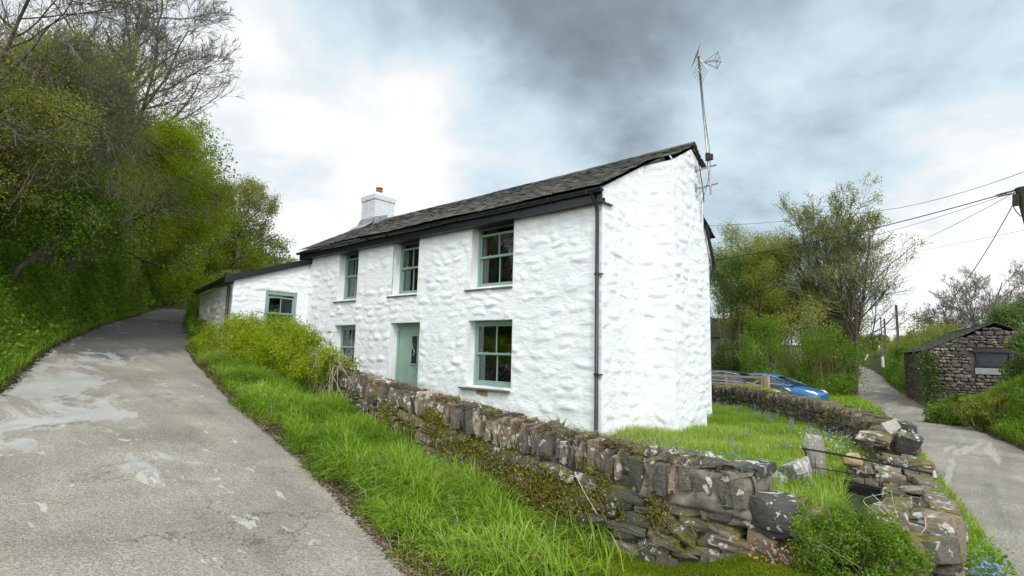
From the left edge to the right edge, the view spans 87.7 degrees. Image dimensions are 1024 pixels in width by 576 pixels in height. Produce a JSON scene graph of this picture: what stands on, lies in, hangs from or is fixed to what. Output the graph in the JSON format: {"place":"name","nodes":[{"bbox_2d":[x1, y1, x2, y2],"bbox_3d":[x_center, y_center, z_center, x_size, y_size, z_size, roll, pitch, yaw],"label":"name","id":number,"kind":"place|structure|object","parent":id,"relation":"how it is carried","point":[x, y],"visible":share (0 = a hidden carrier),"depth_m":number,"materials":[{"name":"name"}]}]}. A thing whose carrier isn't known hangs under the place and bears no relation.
{"place":"outdoors","nodes":[
{"label":"outdoors","id":0,"kind":"place"},
{"bbox_2d":[0,308,423,575],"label":"road","id":1,"kind":"structure","parent":0,"point":[130,447],"depth_m":5.07,"materials":[{"name":"grey asphalt"}]},
{"bbox_2d":[0,312,144,396],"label":"road edge litter","id":2,"kind":"object","parent":1,"relation":"on","point":[40,358],"visible":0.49,"depth_m":11.73,"materials":[{"name":"plant"}]},
{"bbox_2d":[186,347,459,575],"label":"road edge litter","id":3,"kind":"object","parent":1,"relation":"on","point":[377,541],"visible":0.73,"depth_m":5.02,"materials":[{"name":"brown plant"}]},
{"bbox_2d":[0,221,1023,575],"bbox_3d":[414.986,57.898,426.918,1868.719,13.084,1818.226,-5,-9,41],"label":"ground","id":4,"kind":"structure","parent":0,"point":[874,365],"depth_m":8.81,"materials":[{"name":"green plant"}]},
{"bbox_2d":[0,151,23,255],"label":"ivy clad tree","id":5,"kind":"object","parent":4,"relation":"on","point":[4,229],"visible":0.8,"depth_m":12.14,"materials":[{"name":"green plant"}]},
{"bbox_2d":[0,156,60,256],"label":"ivy clad tree","id":6,"kind":"object","parent":4,"relation":"on","point":[11,239],"visible":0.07,"depth_m":14.56,"materials":[{"name":"green plant"}]},
{"bbox_2d":[5,92,71,252],"bbox_3d":[-17.937,-4.605,17.392,7.168,7.405,6.432,5,-8,-24],"label":"green beech tree","id":7,"kind":"object","parent":4,"relation":"on","point":[28,231],"depth_m":17.28,"materials":[{"name":"green plant"}]},
{"bbox_2d":[0,40,118,245],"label":"olive willow tree","id":8,"kind":"object","parent":4,"relation":"on","point":[39,121],"visible":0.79,"depth_m":12.04,"materials":[{"name":"green plant"}]},
{"bbox_2d":[0,244,148,386],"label":"bank grass","id":9,"kind":"structure","parent":4,"relation":"on","point":[29,358],"depth_m":13.20,"materials":[{"name":"green plant"}]},
{"bbox_2d":[1,150,157,280],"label":"leaning tree","id":10,"kind":"object","parent":4,"relation":"on","point":[69,226],"visible":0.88,"depth_m":13.16,"materials":[{"name":"green plant"}]},
{"bbox_2d":[5,137,179,235],"bbox_3d":[-10.420,-2.380,13.760,2.986,2.608,4.025,-5,-9,41],"label":"bare branch","id":11,"kind":"object","parent":10,"relation":"attached to","point":[82,189],"visible":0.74,"depth_m":13.04,"materials":[{"name":"brown plant"}]},
{"bbox_2d":[113,164,217,254],"bbox_3d":[-9.915,-2.137,15.211,2.870,2.402,2.794,-5,-9,41],"label":"bare branch","id":12,"kind":"object","parent":10,"relation":"attached to","point":[154,224],"visible":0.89,"depth_m":15.36,"materials":[{"name":"brown plant"}]},
{"bbox_2d":[0,8,175,225],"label":"olive willow tree","id":13,"kind":"object","parent":4,"relation":"on","point":[41,54],"visible":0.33,"depth_m":13.78,"materials":[{"name":"green plant"}]},
{"bbox_2d":[0,230,183,382],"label":"hedgebank leaves","id":14,"kind":"object","parent":4,"relation":"on","point":[83,314],"visible":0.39,"depth_m":16.63,"materials":[{"name":"green plant"}]},
{"bbox_2d":[0,0,193,184],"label":"bare ash tree","id":15,"kind":"object","parent":4,"relation":"on","point":[120,90],"visible":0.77,"depth_m":13.18,"materials":[{"name":"brown plant"}]},
{"bbox_2d":[0,96,147,226],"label":"bare branch","id":16,"kind":"object","parent":15,"relation":"attached to","point":[24,129],"visible":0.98,"depth_m":9.47,"materials":[{"name":"brown plant"}]},
{"bbox_2d":[64,90,216,227],"bbox_3d":[-7.651,-2.595,11.143,1.904,2.767,2.444,1,-7,3],"label":"bare branch","id":17,"kind":"object","parent":15,"relation":"attached to","point":[118,139],"visible":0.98,"depth_m":10.90,"materials":[{"name":"brown plant"}]},
{"bbox_2d":[2,36,216,264],"bbox_3d":[-14.720,-4.173,17.630,7.830,7.608,6.479,-2,-8,24],"label":"lime beech tree","id":18,"kind":"object","parent":4,"relation":"on","point":[170,135],"visible":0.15,"depth_m":18.14,"materials":[{"name":"green plant"}]},
{"bbox_2d":[0,0,242,273],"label":"bare ash tree","id":19,"kind":"object","parent":4,"relation":"on","point":[201,57],"visible":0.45,"depth_m":20.07,"materials":[{"name":"brown plant"}]},
{"bbox_2d":[177,173,260,232],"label":"bare branch","id":20,"kind":"object","parent":19,"relation":"attached to","point":[221,203],"visible":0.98,"depth_m":20.00,"materials":[{"name":"brown plant"}]},
{"bbox_2d":[69,99,251,317],"bbox_3d":[-16.001,-3.635,24.786,10.060,10.929,8.417,-5,-9,41],"label":"lime beech tree","id":21,"kind":"object","parent":4,"relation":"on","point":[201,223],"visible":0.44,"depth_m":23.10,"materials":[{"name":"green plant"}]},
{"bbox_2d":[128,152,235,257],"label":"ivy clad tree","id":22,"kind":"object","parent":4,"relation":"on","point":[187,196],"visible":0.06,"depth_m":41.55,"materials":[{"name":"green plant"}]},
{"bbox_2d":[135,123,241,258],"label":"ivy clad tree","id":23,"kind":"object","parent":4,"relation":"on","point":[213,169],"visible":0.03,"depth_m":51.35,"materials":[{"name":"green plant"}]},
{"bbox_2d":[139,205,277,292],"bbox_3d":[-19.097,-2.717,34.706,9.081,7.593,7.445,-1,-7,19],"label":"yellow maple tree","id":24,"kind":"object","parent":4,"relation":"on","point":[246,259],"visible":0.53,"depth_m":33.80,"materials":[{"name":"green plant"}]},
{"bbox_2d":[185,269,244,337],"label":"verge weeds","id":25,"kind":"object","parent":4,"relation":"on","point":[192,319],"visible":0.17,"depth_m":23.14,"materials":[{"name":"green plant"}]},
{"bbox_2d":[198,218,274,278],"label":"ivy clad tree","id":26,"kind":"object","parent":4,"relation":"on","point":[261,249],"visible":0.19,"depth_m":36.91,"materials":[{"name":"green plant"}]},
{"bbox_2d":[189,214,294,281],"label":"ivy clad tree","id":27,"kind":"object","parent":4,"relation":"on","point":[279,258],"visible":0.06,"depth_m":45.13,"materials":[{"name":"green plant"}]},
{"bbox_2d":[211,171,295,273],"bbox_3d":[-18.143,-3.805,35.564,6.555,8.734,5.869,-5,-9,41],"label":"olive oak tree","id":28,"kind":"object","parent":4,"relation":"on","point":[257,192],"visible":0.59,"depth_m":35.63,"materials":[{"name":"green plant"}]},
{"bbox_2d":[191,309,360,387],"bbox_3d":[-5.519,1.414,12.299,7.362,2.092,2.440,-5,-9,41],"label":"lime hedge bush","id":29,"kind":"object","parent":4,"relation":"on","point":[287,343],"visible":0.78,"depth_m":11.41,"materials":[{"name":"green plant"}]},
{"bbox_2d":[189,344,569,573],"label":"dry stalks","id":30,"kind":"object","parent":4,"relation":"on","point":[393,496],"visible":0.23,"depth_m":4.54,"materials":[{"name":"plant"}]},
{"bbox_2d":[180,331,648,575],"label":"verge grass","id":31,"kind":"structure","parent":4,"relation":"on","point":[409,474],"depth_m":5.21,"materials":[{"name":"green plant"}]},
{"bbox_2d":[193,141,715,436],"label":"white cottage","id":32,"kind":"structure","parent":4,"relation":"on","point":[582,297],"depth_m":11.40,"materials":[{"name":"paint"}]},
{"bbox_2d":[264,290,296,332],"bbox_3d":[-7.194,0.797,16.516,0.165,1.360,1.000,-5,-9,41],"label":"window","id":33,"kind":"structure","parent":32,"relation":"in","point":[293,309],"depth_m":16.56,"materials":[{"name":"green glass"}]},
{"bbox_2d":[332,253,358,302],"bbox_3d":[-4.760,-0.325,15.970,1.215,1.545,0.555,-5,-9,41],"label":"window","id":34,"kind":"structure","parent":32,"relation":"in","point":[351,270],"depth_m":16.11,"materials":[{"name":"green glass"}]},
{"bbox_2d":[340,326,355,367],"bbox_3d":[-4.715,1.739,15.673,1.130,1.250,0.165,-5,-9,41],"label":"window","id":35,"kind":"structure","parent":32,"relation":"in","point":[347,332],"depth_m":15.83,"materials":[{"name":"green glass"}]},
{"bbox_2d":[386,242,418,297],"bbox_3d":[-2.696,-0.504,14.161,1.235,1.525,0.555,-5,-9,41],"label":"window","id":36,"kind":"structure","parent":32,"relation":"in","point":[409,260],"depth_m":14.26,"materials":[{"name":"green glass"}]},
{"bbox_2d":[398,326,419,387],"bbox_3d":[-2.622,1.986,13.743,1.030,1.995,0.114,-5,-9,41],"label":"door","id":37,"kind":"structure","parent":32,"relation":"in","point":[409,335],"depth_m":13.85,"materials":[{"name":"green wood"}]},
{"bbox_2d":[458,321,511,392],"bbox_3d":[-0.492,1.481,11.771,1.505,1.515,0.440,-5,-9,41],"label":"window","id":38,"kind":"structure","parent":32,"relation":"in","point":[492,338],"depth_m":11.89,"materials":[{"name":"green glass"}]},
{"bbox_2d":[464,224,513,290],"bbox_3d":[-0.366,-0.695,12.117,1.465,1.525,0.555,-5,-9,41],"label":"window","id":39,"kind":"structure","parent":32,"relation":"in","point":[495,251],"depth_m":12.17,"materials":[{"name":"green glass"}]},
{"bbox_2d":[691,40,721,203],"bbox_3d":[4.256,-3.395,11.670,0.533,3.776,0.940,1,-7,5],"label":"television aerial","id":40,"kind":"object","parent":32,"relation":"attached to","point":[708,156],"visible":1,"depth_m":11.68,"materials":[{"name":"grey metal"}]},
{"bbox_2d":[712,172,1022,225],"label":"overhead wire","id":41,"kind":"object","parent":32,"relation":"attached to","point":[872,211],"visible":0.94,"depth_m":22.15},
{"bbox_2d":[259,337,776,565],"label":"garden wall","id":42,"kind":"structure","parent":4,"relation":"on","point":[716,519],"depth_m":4.40,"materials":[{"name":"grey stone"}]},
{"bbox_2d":[300,345,369,402],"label":"dead canes","id":43,"kind":"object","parent":42,"relation":"on","point":[332,371],"visible":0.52,"depth_m":9.67,"materials":[{"name":"plant"}]},
{"bbox_2d":[374,399,454,448],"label":"wall creeper","id":44,"kind":"object","parent":42,"relation":"attached to","point":[436,413],"depth_m":6.81,"materials":[{"name":"green plant"}]},
{"bbox_2d":[343,382,625,551],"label":"wall plants","id":45,"kind":"object","parent":42,"relation":"attached to","point":[622,516],"depth_m":4.85,"materials":[{"name":"green plant"}]},
{"bbox_2d":[424,425,633,551],"bbox_3d":[-0.030,1.896,5.410,0.184,0.711,3.741,7,-9,-39],"label":"wall creeper","id":46,"kind":"object","parent":42,"relation":"attached to","point":[529,472],"depth_m":5.11,"materials":[{"name":"green plant"}]},
{"bbox_2d":[342,371,755,477],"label":"wall litter","id":47,"kind":"object","parent":42,"relation":"on","point":[623,444],"depth_m":5.25,"materials":[{"name":"brown plant"}]},
{"bbox_2d":[588,464,687,565],"bbox_3d":[0.974,1.781,4.275,0.927,0.704,0.101,-5,-10,44],"label":"herb robert","id":48,"kind":"object","parent":42,"relation":"attached to","point":[652,496],"visible":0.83,"depth_m":4.15,"materials":[{"name":"green plant"}]},
{"bbox_2d":[503,402,872,508],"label":"garden grass","id":49,"kind":"structure","parent":4,"relation":"on","point":[721,428],"depth_m":9.15,"materials":[{"name":"green plant"}]},
{"bbox_2d":[558,532,849,575],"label":"grass","id":50,"kind":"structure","parent":4,"relation":"on","point":[734,566],"depth_m":3.85,"materials":[{"name":"green plant"}]},
{"bbox_2d":[711,337,749,371],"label":"roadside bush","id":51,"kind":"object","parent":4,"relation":"on","point":[719,361],"visible":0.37,"depth_m":32.47,"materials":[{"name":"green plant"}]},
{"bbox_2d":[710,318,754,362],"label":"outbuilding","id":52,"kind":"structure","parent":4,"relation":"on","point":[714,335],"depth_m":38.31,"materials":[{"name":"stone"}]},
{"bbox_2d":[709,250,761,367],"bbox_3d":[14.123,1.379,34.316,3.577,7.810,3.850,-5,-9,41],"label":"evergreen tree","id":53,"kind":"object","parent":4,"relation":"on","point":[735,272],"visible":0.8,"depth_m":33.87,"materials":[{"name":"green plant"}]},
{"bbox_2d":[711,374,769,389],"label":"field gate","id":54,"kind":"structure","parent":4,"relation":"on","point":[764,380],"depth_m":19.11,"materials":[{"name":"wood"}]},
{"bbox_2d":[711,370,791,394],"bbox_3d":[9.723,4.317,23.112,4.222,1.470,2.084,-5,-9,41],"label":"parked car","id":55,"kind":"object","parent":4,"relation":"on","point":[732,379],"visible":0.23,"depth_m":22.67,"materials":[{"name":"metal"}]},
{"bbox_2d":[735,313,797,379],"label":"roadside bush","id":56,"kind":"object","parent":4,"relation":"on","point":[772,330],"visible":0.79,"depth_m":29.42,"materials":[{"name":"green plant"}]},
{"bbox_2d":[730,527,803,568],"bbox_3d":[1.732,1.767,3.429,0.619,0.423,0.131,-5,-9,41],"label":"ivy spray","id":57,"kind":"object","parent":4,"relation":"on","point":[786,562],"visible":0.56,"depth_m":3.45,"materials":[{"name":"green plant"}]},
{"bbox_2d":[742,297,797,366],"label":"roadside bush","id":58,"kind":"object","parent":4,"relation":"on","point":[769,310],"visible":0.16,"depth_m":35.26,"materials":[{"name":"green plant"}]},
{"bbox_2d":[709,217,835,363],"bbox_3d":[16.715,0.013,36.321,9.603,11.006,10.797,-5,-9,41],"label":"olive round tree","id":59,"kind":"object","parent":4,"relation":"on","point":[767,263],"visible":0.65,"depth_m":34.35,"materials":[{"name":"green plant"}]},
{"bbox_2d":[772,471,788,489],"bbox_3d":[2.902,2.133,5.865,0.325,0.239,0.284,-5,-9,41],"label":"loose stone","id":60,"kind":"object","parent":4,"relation":"on","point":[776,473],"visible":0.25,"depth_m":5.79,"materials":[{"name":"stone"}]},
{"bbox_2d":[747,373,828,400],"bbox_3d":[12.100,4.675,24.566,4.250,1.470,2.161,-5,-9,41],"label":"parked car","id":61,"kind":"object","parent":4,"relation":"on","point":[795,387],"visible":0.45,"depth_m":23.52,"materials":[{"name":"blue metal"}]},
{"bbox_2d":[778,456,811,483],"bbox_3d":[3.152,2.062,5.931,0.363,0.409,0.399,4,-7,-17],"label":"loose stone","id":62,"kind":"object","parent":4,"relation":"on","point":[793,467],"visible":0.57,"depth_m":5.79,"materials":[{"name":"grey stone"}]},
{"bbox_2d":[755,295,841,383],"bbox_3d":[16.582,3.447,30.831,4.783,5.928,4.380,-5,-9,41],"label":"roadside bush","id":63,"kind":"object","parent":4,"relation":"on","point":[814,318],"visible":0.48,"depth_m":30.34,"materials":[{"name":"green plant"}]},
{"bbox_2d":[804,433,825,476],"bbox_3d":[3.590,2.074,6.327,0.214,0.666,0.194,-5,-9,41],"label":"loose stone","id":64,"kind":"object","parent":4,"relation":"on","point":[813,441],"visible":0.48,"depth_m":6.28,"materials":[{"name":"grey stone"}]},
{"bbox_2d":[711,384,920,459],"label":"mossy wall","id":65,"kind":"structure","parent":4,"relation":"on","point":[840,419],"depth_m":11.72,"materials":[{"name":"grey stone"}]},
{"bbox_2d":[724,383,785,392],"bbox_3d":[7.006,2.850,15.197,0.676,0.100,3.432,2,-7,-3],"label":"yellow stonecrop","id":66,"kind":"object","parent":65,"relation":"on","point":[766,388],"visible":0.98,"depth_m":15.11,"materials":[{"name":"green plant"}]},
{"bbox_2d":[853,430,892,449],"bbox_3d":[4.679,1.960,6.889,0.422,0.216,0.371,-5,-9,41],"label":"loose stone","id":67,"kind":"object","parent":65,"relation":"on","point":[877,438],"visible":1,"depth_m":6.80,"materials":[{"name":"grey stone"}]},
{"bbox_2d":[878,419,900,434],"bbox_3d":[4.984,1.844,7.028,0.244,0.240,0.230,1,-7,6],"label":"loose stone","id":68,"kind":"object","parent":65,"relation":"on","point":[892,426],"visible":0.69,"depth_m":6.97,"materials":[{"name":"stone"}]},
{"bbox_2d":[890,417,917,433],"bbox_3d":[5.316,1.896,7.254,0.285,0.236,0.253,0,-7,13],"label":"loose stone","id":69,"kind":"object","parent":65,"relation":"on","point":[907,426],"visible":0.38,"depth_m":7.15,"materials":[{"name":"stone"}]},
{"bbox_2d":[893,429,923,453],"bbox_3d":[4.977,1.938,6.711,0.328,0.297,0.276,-5,-9,41],"label":"loose stone","id":70,"kind":"object","parent":65,"relation":"on","point":[905,442],"visible":1,"depth_m":6.66,"materials":[{"name":"grey stone"}]},
{"bbox_2d":[783,283,872,379],"bbox_3d":[19.053,2.844,32.377,4.509,6.878,4.061,1,-7,7],"label":"green bush","id":71,"kind":"object","parent":4,"relation":"on","point":[840,299],"visible":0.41,"depth_m":31.77,"materials":[{"name":"green plant"}]},
{"bbox_2d":[790,320,869,397],"bbox_3d":[16.622,4.091,28.197,3.746,4.944,3.779,3,-7,-13],"label":"roadside bush","id":72,"kind":"object","parent":4,"relation":"on","point":[836,383],"visible":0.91,"depth_m":27.99,"materials":[{"name":"green plant"}]},
{"bbox_2d":[758,170,932,395],"bbox_3d":[19.939,-0.158,32.293,9.027,13.299,6.731,-13,-16,65],"label":"tall sycamore tree","id":73,"kind":"object","parent":4,"relation":"on","point":[836,256],"visible":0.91,"depth_m":31.38,"materials":[{"name":"green plant"}]},
{"bbox_2d":[823,475,881,498],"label":"slate slab","id":74,"kind":"structure","parent":4,"relation":"on","point":[858,490],"depth_m":5.87,"materials":[{"name":"black stone"}]},
{"bbox_2d":[842,452,862,466],"bbox_3d":[3.945,1.985,6.178,0.203,0.185,0.170,-2,-8,24],"label":"loose stone","id":75,"kind":"object","parent":4,"relation":"on","point":[847,461],"visible":0.84,"depth_m":6.12,"materials":[{"name":"stone"}]},
{"bbox_2d":[747,470,968,575],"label":"corner wall","id":76,"kind":"structure","parent":4,"relation":"on","point":[918,499],"depth_m":3.61,"materials":[{"name":"grey stone"}]},
{"bbox_2d":[749,489,809,534],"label":"slate block","id":77,"kind":"structure","parent":76,"relation":"on","point":[771,509],"depth_m":3.60,"materials":[{"name":"grey stone"}]},
{"bbox_2d":[774,495,943,575],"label":"leaved shrub","id":78,"kind":"object","parent":76,"relation":"on","point":[873,540],"visible":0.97,"depth_m":3.19,"materials":[{"name":"green plant"}]},
{"bbox_2d":[802,447,932,496],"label":"iron gate","id":79,"kind":"structure","parent":76,"relation":"attached to","point":[888,464],"depth_m":5.82,"materials":[{"name":"black metal"}]},
{"bbox_2d":[863,333,889,357],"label":"hedge","id":80,"kind":"object","parent":4,"relation":"on","point":[874,345],"visible":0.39,"depth_m":96.46,"materials":[{"name":"green plant"}]},
{"bbox_2d":[876,328,905,358],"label":"hedge","id":81,"kind":"object","parent":4,"relation":"on","point":[890,342],"visible":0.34,"depth_m":75.82,"materials":[{"name":"green plant"}]},
{"bbox_2d":[846,451,936,486],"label":"gateway wall","id":82,"kind":"structure","parent":4,"relation":"on","point":[872,469],"depth_m":6.25,"materials":[{"name":"grey stone"}]},
{"bbox_2d":[882,354,905,392],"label":"bank weeds","id":83,"kind":"object","parent":4,"relation":"on","point":[894,375],"visible":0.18,"depth_m":43.52,"materials":[{"name":"green plant"}]},
{"bbox_2d":[874,332,919,381],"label":"hedge","id":84,"kind":"object","parent":4,"relation":"on","point":[894,352],"visible":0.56,"depth_m":51.34,"materials":[{"name":"green plant"}]},
{"bbox_2d":[895,305,899,355],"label":"utility pole","id":85,"kind":"object","parent":4,"relation":"on","point":[897,335],"visible":0.65,"depth_m":50.14,"materials":[{"name":"wood"}]},
{"bbox_2d":[895,311,957,394],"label":"hedge","id":86,"kind":"object","parent":4,"relation":"on","point":[919,340],"visible":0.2,"depth_m":34.50,"materials":[{"name":"green plant"}]},
{"bbox_2d":[906,313,947,335],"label":"distant tree","id":87,"kind":"object","parent":4,"relation":"on","point":[921,322],"visible":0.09,"depth_m":85.95,"materials":[{"name":"green plant"}]},
{"bbox_2d":[896,311,968,345],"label":"hedge","id":88,"kind":"object","parent":4,"relation":"on","point":[929,329],"visible":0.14,"depth_m":39.83,"materials":[{"name":"green plant"}]},
{"bbox_2d":[914,397,971,426],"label":"bramble","id":89,"kind":"object","parent":4,"relation":"on","point":[943,414],"visible":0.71,"depth_m":16.76,"materials":[{"name":"green plant"}]},
{"bbox_2d":[870,409,1021,575],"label":"wall foot grass","id":90,"kind":"structure","parent":4,"relation":"on","point":[976,537],"depth_m":5.13,"materials":[{"name":"green plant"}]},
{"bbox_2d":[923,391,978,409],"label":"bramble","id":91,"kind":"object","parent":4,"relation":"on","point":[953,398],"visible":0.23,"depth_m":19.33,"materials":[{"name":"green plant"}]},
{"bbox_2d":[902,322,1022,407],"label":"stone barn","id":92,"kind":"structure","parent":4,"relation":"on","point":[976,355],"depth_m":22.09,"materials":[{"name":"grey stone"}]},
{"bbox_2d":[913,354,927,406],"bbox_3d":[19.026,4.266,24.881,0.030,2.300,3.760,-3,-8,31],"label":"boarded door","id":93,"kind":"structure","parent":92,"relation":"in","point":[918,398],"depth_m":25.03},
{"bbox_2d":[911,349,953,403],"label":"ivy","id":94,"kind":"object","parent":92,"relation":"attached to","point":[928,370],"visible":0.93,"depth_m":22.43,"materials":[{"name":"green plant"}]},
{"bbox_2d":[972,350,1013,367],"bbox_3d":[19.508,2.878,21.625,1.240,0.710,0.210,-3,-8,31],"label":"window","id":95,"kind":"structure","parent":92,"relation":"in","point":[983,358],"depth_m":21.64,"materials":[{"name":"grey glass"}]},
{"bbox_2d":[911,259,1023,339],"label":"bare field tree","id":96,"kind":"object","parent":4,"relation":"on","point":[970,318],"visible":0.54,"depth_m":42.74,"materials":[{"name":"brown plant"}]},
{"bbox_2d":[948,382,1014,431],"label":"bramble","id":97,"kind":"object","parent":4,"relation":"on","point":[974,410],"visible":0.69,"depth_m":15.48,"materials":[{"name":"green plant"}]},
{"bbox_2d":[940,369,1023,446],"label":"bank grass","id":98,"kind":"structure","parent":4,"relation":"on","point":[998,430],"depth_m":14.60,"materials":[{"name":"green plant"}]},
{"bbox_2d":[965,530,1022,575],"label":"forget me nots","id":99,"kind":"object","parent":4,"relation":"on","point":[976,571],"visible":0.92,"depth_m":3.74,"materials":[{"name":"blue plant"}]},
{"bbox_2d":[978,292,1023,330],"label":"roadside bush","id":100,"kind":"object","parent":4,"relation":"on","point":[1007,313],"visible":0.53,"depth_m":33.51,"materials":[{"name":"green plant"}]},
{"bbox_2d":[995,186,1023,223],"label":"utility pole","id":101,"kind":"object","parent":4,"relation":"on","point":[1018,197],"visible":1,"depth_m":15.40,"materials":[{"name":"wood"}]},
{"bbox_2d":[709,194,999,260],"bbox_3d":[11.680,-1.983,20.793,0.029,0.555,11.811,5,-8,-29],"label":"overhead wire","id":102,"kind":"object","parent":101,"relation":"attached to","point":[864,230],"visible":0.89,"depth_m":19.00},
{"bbox_2d":[896,206,1012,321],"bbox_3d":[25.533,0.697,32.834,0.024,2.411,41.353,-3,-8,31],"label":"overhead wire","id":103,"kind":"object","parent":101,"relation":"attached to","point":[974,268],"visible":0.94,"depth_m":20.67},
{"bbox_2d":[996,325,1023,382],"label":"holly bush","id":104,"kind":"object","parent":4,"relation":"on","point":[1016,342],"visible":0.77,"depth_m":17.11,"materials":[{"name":"green plant"}]},
{"bbox_2d":[0,0,1023,345],"label":"sky","id":105,"kind":"structure","parent":0,"point":[428,103],"materials":[{"name":"grey"}]},
{"bbox_2d":[793,362,885,412],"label":"lane grass","id":106,"kind":"structure","parent":0,"point":[859,401],"depth_m":23.46,"materials":[{"name":"green plant"}]},
{"bbox_2d":[857,365,1023,575],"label":"side road","id":107,"kind":"structure","parent":0,"point":[982,473],"depth_m":9.59,"materials":[{"name":"grey asphalt"}]},
{"bbox_2d":[966,423,1023,450],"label":"lane edge litter","id":108,"kind":"object","parent":107,"relation":"on","point":[1009,441],"visible":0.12,"depth_m":13.81,"materials":[{"name":"plant"}]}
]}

